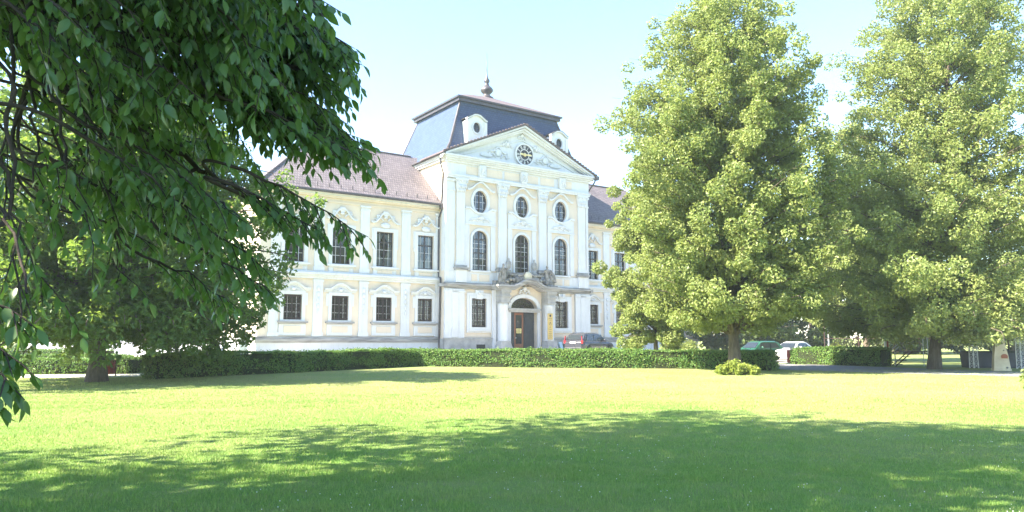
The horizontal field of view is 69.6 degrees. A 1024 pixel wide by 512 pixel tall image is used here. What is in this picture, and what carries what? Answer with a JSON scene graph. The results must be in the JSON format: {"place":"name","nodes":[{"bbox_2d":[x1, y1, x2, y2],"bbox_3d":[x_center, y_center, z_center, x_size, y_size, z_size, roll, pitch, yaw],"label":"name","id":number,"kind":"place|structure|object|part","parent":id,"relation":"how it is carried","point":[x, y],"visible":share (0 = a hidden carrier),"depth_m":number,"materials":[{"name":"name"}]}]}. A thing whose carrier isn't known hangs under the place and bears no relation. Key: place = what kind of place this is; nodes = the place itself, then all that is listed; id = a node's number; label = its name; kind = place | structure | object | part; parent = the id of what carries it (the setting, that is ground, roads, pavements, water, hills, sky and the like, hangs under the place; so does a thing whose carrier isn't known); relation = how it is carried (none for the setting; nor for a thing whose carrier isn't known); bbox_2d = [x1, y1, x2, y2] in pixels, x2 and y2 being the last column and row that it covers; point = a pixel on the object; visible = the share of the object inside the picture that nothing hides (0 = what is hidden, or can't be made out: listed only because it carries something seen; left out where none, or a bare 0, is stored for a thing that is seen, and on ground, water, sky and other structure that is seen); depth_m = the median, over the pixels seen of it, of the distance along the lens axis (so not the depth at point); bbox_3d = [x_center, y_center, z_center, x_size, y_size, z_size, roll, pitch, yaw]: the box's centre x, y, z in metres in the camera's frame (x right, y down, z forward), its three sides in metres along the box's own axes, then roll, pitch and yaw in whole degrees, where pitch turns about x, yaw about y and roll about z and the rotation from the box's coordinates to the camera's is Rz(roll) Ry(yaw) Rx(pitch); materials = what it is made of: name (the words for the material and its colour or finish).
{"place":"outdoors","nodes":[
{"label":"outdoors","id":0,"kind":"place"},
{"bbox_2d":[20,373,142,377],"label":"gravel path","id":1,"kind":"structure","parent":0,"point":[71,375],"depth_m":29.95,"materials":[{"name":"beige gravel"}]},
{"bbox_2d":[107,359,116,375],"bbox_3d":[-16.250,4.447,29.689,0.464,0.780,0.471,-4,-8,34],"label":"litter bin","id":2,"kind":"object","parent":1,"relation":"on","point":[113,369],"visible":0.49,"depth_m":29.60,"materials":[{"name":"red wood"}]},
{"bbox_2d":[236,326,247,349],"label":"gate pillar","id":3,"kind":"structure","parent":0,"point":[242,348],"depth_m":49.81,"materials":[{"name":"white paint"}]},
{"bbox_2d":[163,366,770,378],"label":"bare soil","id":4,"kind":"structure","parent":0,"point":[449,366],"depth_m":35.69,"materials":[{"name":"brown soil"}]},
{"bbox_2d":[0,339,1023,511],"bbox_3d":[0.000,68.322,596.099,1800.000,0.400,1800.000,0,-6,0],"label":"lawn","id":5,"kind":"structure","parent":0,"point":[915,360],"depth_m":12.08,"materials":[{"name":"green plant"}]},
{"bbox_2d":[5,348,114,355],"bbox_3d":[-34.749,6.195,46.574,18.744,0.910,1.681,0,-6,0],"label":"hedge","id":6,"kind":"object","parent":5,"relation":"on","point":[48,351],"visible":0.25,"depth_m":46.09,"materials":[{"name":"green plant"}]},
{"bbox_2d":[0,355,144,373],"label":"hedge","id":7,"kind":"object","parent":5,"relation":"on","point":[125,365],"visible":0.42,"depth_m":31.36,"materials":[{"name":"green plant"}]},
{"bbox_2d":[20,353,133,357],"bbox_3d":[-27.970,5.390,38.269,16.430,0.924,1.842,0,-6,0],"label":"hedge","id":8,"kind":"object","parent":5,"relation":"on","point":[47,355],"visible":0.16,"depth_m":37.98,"materials":[{"name":"green plant"}]},
{"bbox_2d":[0,48,327,381],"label":"broadleaf tree","id":9,"kind":"object","parent":5,"relation":"on","point":[107,316],"visible":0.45,"depth_m":24.22,"materials":[{"name":"green plant"}]},
{"bbox_2d":[0,0,387,427],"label":"overhanging tree","id":10,"kind":"object","parent":5,"relation":"on","point":[253,68],"visible":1,"depth_m":5.28,"materials":[{"name":"green plant"}]},
{"bbox_2d":[216,65,698,351],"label":"castle","id":11,"kind":"structure","parent":5,"relation":"on","point":[470,202],"depth_m":60.83,"materials":[{"name":"beige paint"}]},
{"bbox_2d":[277,281,310,334],"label":"window","id":12,"kind":"structure","parent":11,"relation":"in","point":[292,311],"depth_m":52.79,"materials":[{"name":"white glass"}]},
{"bbox_2d":[280,205,309,269],"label":"window","id":13,"kind":"structure","parent":11,"relation":"in","point":[302,265],"depth_m":53.51,"materials":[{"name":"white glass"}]},
{"bbox_2d":[324,283,356,335],"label":"window","id":14,"kind":"structure","parent":11,"relation":"in","point":[340,295],"depth_m":54.74,"materials":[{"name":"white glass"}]},
{"bbox_2d":[327,206,357,272],"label":"window","id":15,"kind":"structure","parent":11,"relation":"in","point":[337,262],"depth_m":55.42,"materials":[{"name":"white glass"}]},
{"bbox_2d":[369,285,399,335],"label":"window","id":16,"kind":"structure","parent":11,"relation":"in","point":[383,324],"depth_m":56.78,"materials":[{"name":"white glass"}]},
{"bbox_2d":[371,211,399,274],"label":"window","id":17,"kind":"structure","parent":11,"relation":"in","point":[382,255],"depth_m":57.43,"materials":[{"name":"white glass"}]},
{"bbox_2d":[411,287,438,335],"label":"window","id":18,"kind":"structure","parent":11,"relation":"in","point":[422,325],"depth_m":58.79,"materials":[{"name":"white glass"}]},
{"bbox_2d":[412,215,439,276],"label":"window","id":19,"kind":"structure","parent":11,"relation":"in","point":[422,245],"depth_m":59.42,"materials":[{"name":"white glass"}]},
{"bbox_2d":[466,290,490,332],"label":"window","id":20,"kind":"structure","parent":11,"relation":"in","point":[475,305],"depth_m":60.59,"materials":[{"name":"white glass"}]},
{"bbox_2d":[466,182,494,215],"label":"window","id":21,"kind":"structure","parent":11,"relation":"in","point":[478,200],"depth_m":61.84,"materials":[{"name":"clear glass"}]},
{"bbox_2d":[465,206,496,272],"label":"window","id":22,"kind":"structure","parent":11,"relation":"in","point":[478,241],"depth_m":61.49,"materials":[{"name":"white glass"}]},
{"bbox_2d":[498,264,508,284],"bbox_3d":[-0.761,1.518,61.357,0.938,1.802,0.640,4,-8,-35],"label":"statue","id":23,"kind":"object","parent":11,"relation":"on","point":[502,278],"visible":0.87,"depth_m":61.18,"materials":[{"name":"stone"}]},
{"bbox_2d":[505,258,511,272],"bbox_3d":[-0.287,0.774,62.339,0.576,1.260,0.432,4,-8,-35],"label":"urn","id":24,"kind":"object","parent":11,"relation":"on","point":[508,264],"visible":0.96,"depth_m":62.20,"materials":[{"name":"grey stone"}]},
{"bbox_2d":[511,312,513,348],"bbox_3d":[-0.096,6.505,62.298,0.660,3.440,0.100,4,-8,-35],"label":"door","id":25,"kind":"structure","parent":11,"relation":"in","point":[512,314],"depth_m":62.38,"materials":[{"name":"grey wood"}]},
{"bbox_2d":[514,313,522,350],"bbox_3d":[0.576,6.558,62.774,0.970,3.440,0.146,4,-8,-35],"label":"door","id":26,"kind":"structure","parent":11,"relation":"in","point":[518,317],"depth_m":62.81,"materials":[{"name":"red wood"}]},
{"bbox_2d":[507,212,536,272],"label":"window","id":27,"kind":"structure","parent":11,"relation":"in","point":[520,247],"depth_m":63.97,"materials":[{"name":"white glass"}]},
{"bbox_2d":[509,188,535,220],"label":"window","id":28,"kind":"structure","parent":11,"relation":"in","point":[519,207],"depth_m":64.31,"materials":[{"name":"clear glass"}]},
{"bbox_2d":[523,313,533,350],"bbox_3d":[1.440,6.625,63.367,1.110,3.440,0.100,4,-8,-35],"label":"door","id":29,"kind":"structure","parent":11,"relation":"in","point":[528,318],"depth_m":63.35,"materials":[{"name":"grey wood"}]},
{"bbox_2d":[531,260,536,273],"bbox_3d":[1.924,0.946,63.878,0.576,1.260,0.432,4,-8,-35],"label":"urn","id":30,"kind":"object","parent":11,"relation":"on","point":[534,266],"visible":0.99,"depth_m":63.73,"materials":[{"name":"grey stone"}]},
{"bbox_2d":[547,313,552,338],"bbox_3d":[3.273,6.038,63.071,0.540,2.220,0.072,4,-8,-35],"label":"sign","id":31,"kind":"object","parent":11,"relation":"attached to","point":[549,325],"visible":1,"depth_m":63.04,"materials":[{"name":"yellow metal"}]},
{"bbox_2d":[543,266,557,286],"bbox_3d":[3.234,1.827,64.137,1.553,1.894,0.700,4,-8,-35],"label":"statue","id":32,"kind":"object","parent":11,"relation":"on","point":[552,277],"visible":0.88,"depth_m":63.96,"materials":[{"name":"stone"}]},
{"bbox_2d":[548,193,572,224],"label":"window","id":33,"kind":"structure","parent":11,"relation":"in","point":[557,205],"depth_m":66.67,"materials":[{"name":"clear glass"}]},
{"bbox_2d":[547,216,574,277],"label":"window","id":34,"kind":"structure","parent":11,"relation":"in","point":[556,251],"depth_m":66.37,"materials":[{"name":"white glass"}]},
{"bbox_2d":[554,294,571,332],"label":"window","id":35,"kind":"structure","parent":11,"relation":"in","point":[562,311],"depth_m":65.76,"materials":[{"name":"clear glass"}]},
{"bbox_2d":[588,233,602,285],"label":"window","id":36,"kind":"structure","parent":11,"relation":"in","point":[593,281],"depth_m":69.69,"materials":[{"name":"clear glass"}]},
{"bbox_2d":[590,295,603,334],"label":"window","id":37,"kind":"structure","parent":11,"relation":"in","point":[595,300],"depth_m":69.11,"materials":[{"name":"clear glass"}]},
{"bbox_2d":[610,244,628,284],"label":"window","id":38,"kind":"structure","parent":11,"relation":"in","point":[617,259],"depth_m":71.79,"materials":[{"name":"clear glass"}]},
{"bbox_2d":[611,300,628,335],"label":"window","id":39,"kind":"structure","parent":11,"relation":"in","point":[617,314],"depth_m":70.55,"materials":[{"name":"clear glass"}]},
{"bbox_2d":[140,346,779,378],"bbox_3d":[-2.021,5.062,36.410,27.939,1.156,11.502,2,-7,-16],"label":"hedge","id":40,"kind":"object","parent":5,"relation":"on","point":[238,362],"visible":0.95,"depth_m":36.84,"materials":[{"name":"green plant"}]},
{"bbox_2d":[236,420,1022,511],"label":"clover flowers","id":41,"kind":"object","parent":5,"relation":"on","point":[653,474],"visible":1,"depth_m":7.77,"materials":[{"name":"white plant"}]},
{"bbox_2d":[591,145,685,350],"bbox_3d":[8.325,-0.380,43.848,6.429,13.591,6.954,3,-7,-24],"label":"linden tree","id":42,"kind":"object","parent":5,"relation":"on","point":[630,298],"visible":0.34,"depth_m":43.10,"materials":[{"name":"green plant"}]},
{"bbox_2d":[714,359,760,374],"bbox_3d":[9.411,4.647,30.651,1.868,0.751,1.354,0,-6,0],"label":"bush","id":43,"kind":"object","parent":5,"relation":"on","point":[734,366],"visible":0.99,"depth_m":30.37,"materials":[{"name":"green plant"}]},
{"bbox_2d":[683,322,802,349],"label":"forest tree","id":44,"kind":"object","parent":5,"relation":"on","point":[714,341],"visible":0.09,"depth_m":74.17,"materials":[{"name":"green plant"}]},
{"bbox_2d":[592,0,895,362],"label":"linden tree","id":45,"kind":"object","parent":5,"relation":"on","point":[727,274],"visible":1,"depth_m":32.21,"materials":[{"name":"green plant"}]},
{"bbox_2d":[767,231,852,346],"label":"forest tree","id":46,"kind":"object","parent":5,"relation":"on","point":[814,335],"visible":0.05,"depth_m":78.99,"materials":[{"name":"green plant"}]},
{"bbox_2d":[825,342,841,349],"bbox_3d":[20.608,6.240,47.059,1.377,1.497,1.541,-5,-8,39],"label":"bush","id":47,"kind":"object","parent":5,"relation":"on","point":[831,345],"visible":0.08,"depth_m":47.09,"materials":[{"name":"green plant"}]},
{"bbox_2d":[789,345,892,366],"bbox_3d":[18.794,5.731,42.366,1.495,1.255,6.011,4,-8,-33],"label":"hedge","id":48,"kind":"object","parent":5,"relation":"on","point":[878,356],"visible":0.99,"depth_m":41.61,"materials":[{"name":"green plant"}]},
{"bbox_2d":[793,112,950,346],"bbox_3d":[25.517,-1.614,53.782,10.336,18.612,11.992,6,-9,-44],"label":"linden tree","id":49,"kind":"object","parent":5,"relation":"on","point":[837,297],"visible":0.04,"depth_m":54.20,"materials":[{"name":"green plant"}]},
{"bbox_2d":[850,248,967,354],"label":"forest tree","id":50,"kind":"object","parent":5,"relation":"on","point":[919,341],"visible":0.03,"depth_m":77.33,"materials":[{"name":"green plant"}]},
{"bbox_2d":[800,0,1023,369],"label":"linden tree","id":51,"kind":"object","parent":5,"relation":"on","point":[897,295],"visible":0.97,"depth_m":34.72,"materials":[{"name":"green plant"}]},
{"bbox_2d":[823,316,1021,363],"bbox_3d":[25.274,4.819,42.516,13.366,2.900,0.068,-3,-7,24],"label":"wire fence","id":52,"kind":"object","parent":5,"relation":"on","point":[858,343],"visible":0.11,"depth_m":43.12,"materials":[{"name":"metal"}]},
{"bbox_2d":[968,345,978,367],"bbox_3d":[23.550,5.143,37.561,0.320,1.171,0.315,1,-7,-11],"label":"trellis","id":53,"kind":"object","parent":5,"relation":"on","point":[973,354],"visible":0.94,"depth_m":37.49,"materials":[{"name":"white paint"}]},
{"bbox_2d":[959,210,1023,350],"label":"forest tree","id":54,"kind":"object","parent":5,"relation":"on","point":[988,346],"visible":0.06,"depth_m":76.53,"materials":[{"name":"green plant"}]},
{"bbox_2d":[991,338,1011,370],"bbox_3d":[22.997,4.386,34.709,0.722,2.020,0.598,-2,-7,20],"label":"stone marker","id":55,"kind":"object","parent":5,"relation":"on","point":[1000,360],"visible":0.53,"depth_m":34.49,"materials":[{"name":"stone"}]},
{"bbox_2d":[1014,337,1023,368],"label":"trellis","id":56,"kind":"object","parent":5,"relation":"on","point":[1019,347],"visible":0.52,"depth_m":36.72,"materials":[{"name":"white paint"}]},
{"bbox_2d":[1018,368,1023,387],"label":"bush","id":57,"kind":"object","parent":5,"relation":"on","point":[1021,375],"visible":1,"depth_m":21.44,"materials":[{"name":"green plant"}]},
{"bbox_2d":[0,0,1023,337],"label":"sky","id":58,"kind":"structure","parent":0,"point":[562,58],"materials":[{"name":"blue"}]},
{"bbox_2d":[777,357,786,362],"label":"car park gravel","id":59,"kind":"object","parent":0,"point":[782,359],"depth_m":55.49,"materials":[{"name":"grey gravel"}]},
{"bbox_2d":[658,338,702,349],"bbox_3d":[11.359,6.131,49.480,3.043,1.465,2.424,0,-6,0],"label":"bush","id":60,"kind":"object","parent":59,"relation":"on","point":[687,345],"visible":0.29,"depth_m":49.21,"materials":[{"name":"green plant"}]},
{"bbox_2d":[741,341,782,359],"bbox_3d":[19.227,7.381,57.549,4.060,1.460,2.109,3,-7,-25],"label":"parked car","id":61,"kind":"object","parent":59,"relation":"on","point":[764,345],"visible":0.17,"depth_m":57.14,"materials":[{"name":"paint"}]},
{"bbox_3d":[19.514,6.904,56.887,1.040,0.411,0.149,3,-7,-25],"label":"side window","id":62,"kind":"part","parent":61,"relation":"part of","materials":[{"name":"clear glass"}]},
{"bbox_3d":[20.470,6.954,57.331,0.910,0.411,0.149,3,-7,-25],"label":"side window","id":63,"kind":"part","parent":61,"relation":"part of","materials":[{"name":"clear glass"}]},
{"bbox_2d":[775,341,811,356],"bbox_3d":[22.224,7.457,58.048,4.560,1.420,2.169,5,-8,-37],"label":"parked car","id":64,"kind":"object","parent":59,"relation":"on","point":[787,345],"visible":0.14,"depth_m":57.32,"materials":[{"name":"paint"}]},
{"bbox_2d":[787,350,790,362],"bbox_3d":[17.350,6.238,45.891,0.393,1.000,0.384,-2,-7,21],"label":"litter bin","id":65,"kind":"object","parent":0,"point":[788,356],"visible":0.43,"depth_m":45.77,"materials":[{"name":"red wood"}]},
{"bbox_2d":[776,361,1022,376],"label":"asphalt path","id":66,"kind":"structure","parent":0,"point":[829,368],"depth_m":35.76,"materials":[{"name":"grey asphalt"}]},
{"bbox_2d":[891,336,927,365],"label":"metal steps","id":67,"kind":"structure","parent":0,"point":[923,351],"depth_m":39.89,"materials":[{"name":"metal"}]},
{"bbox_2d":[958,351,1023,367],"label":"planter","id":68,"kind":"object","parent":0,"point":[985,359],"visible":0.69,"depth_m":37.92,"materials":[{"name":"black paint"}]},
{"label":"forecourt gravel","id":69,"kind":"structure","parent":0,"visible":0},
{"bbox_2d":[27,341,206,354],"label":"garden wall","id":70,"kind":"structure","parent":69,"relation":"on","point":[127,348],"depth_m":57.17,"materials":[{"name":"white paint"}]},
{"bbox_2d":[564,332,613,350],"bbox_3d":[6.330,7.083,59.861,2.309,1.768,4.760,-6,-8,41],"label":"parked car","id":71,"kind":"object","parent":69,"relation":"on","point":[577,340],"visible":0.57,"depth_m":58.50,"materials":[{"name":"paint"}]},
{"bbox_3d":[5.007,6.452,58.399,1.482,0.402,0.349,-6,-8,41],"label":"rear window","id":72,"kind":"part","parent":71,"relation":"part of","materials":[{"name":"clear glass"}]},
{"bbox_3d":[6.136,6.474,58.393,0.162,0.500,1.040,-6,-8,41],"label":"side window","id":73,"kind":"part","parent":71,"relation":"part of","materials":[{"name":"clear glass"}]},
{"bbox_3d":[6.986,6.583,59.364,0.162,0.500,1.390,-6,-8,41],"label":"side window","id":74,"kind":"part","parent":71,"relation":"part of","materials":[{"name":"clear glass"}]}
]}

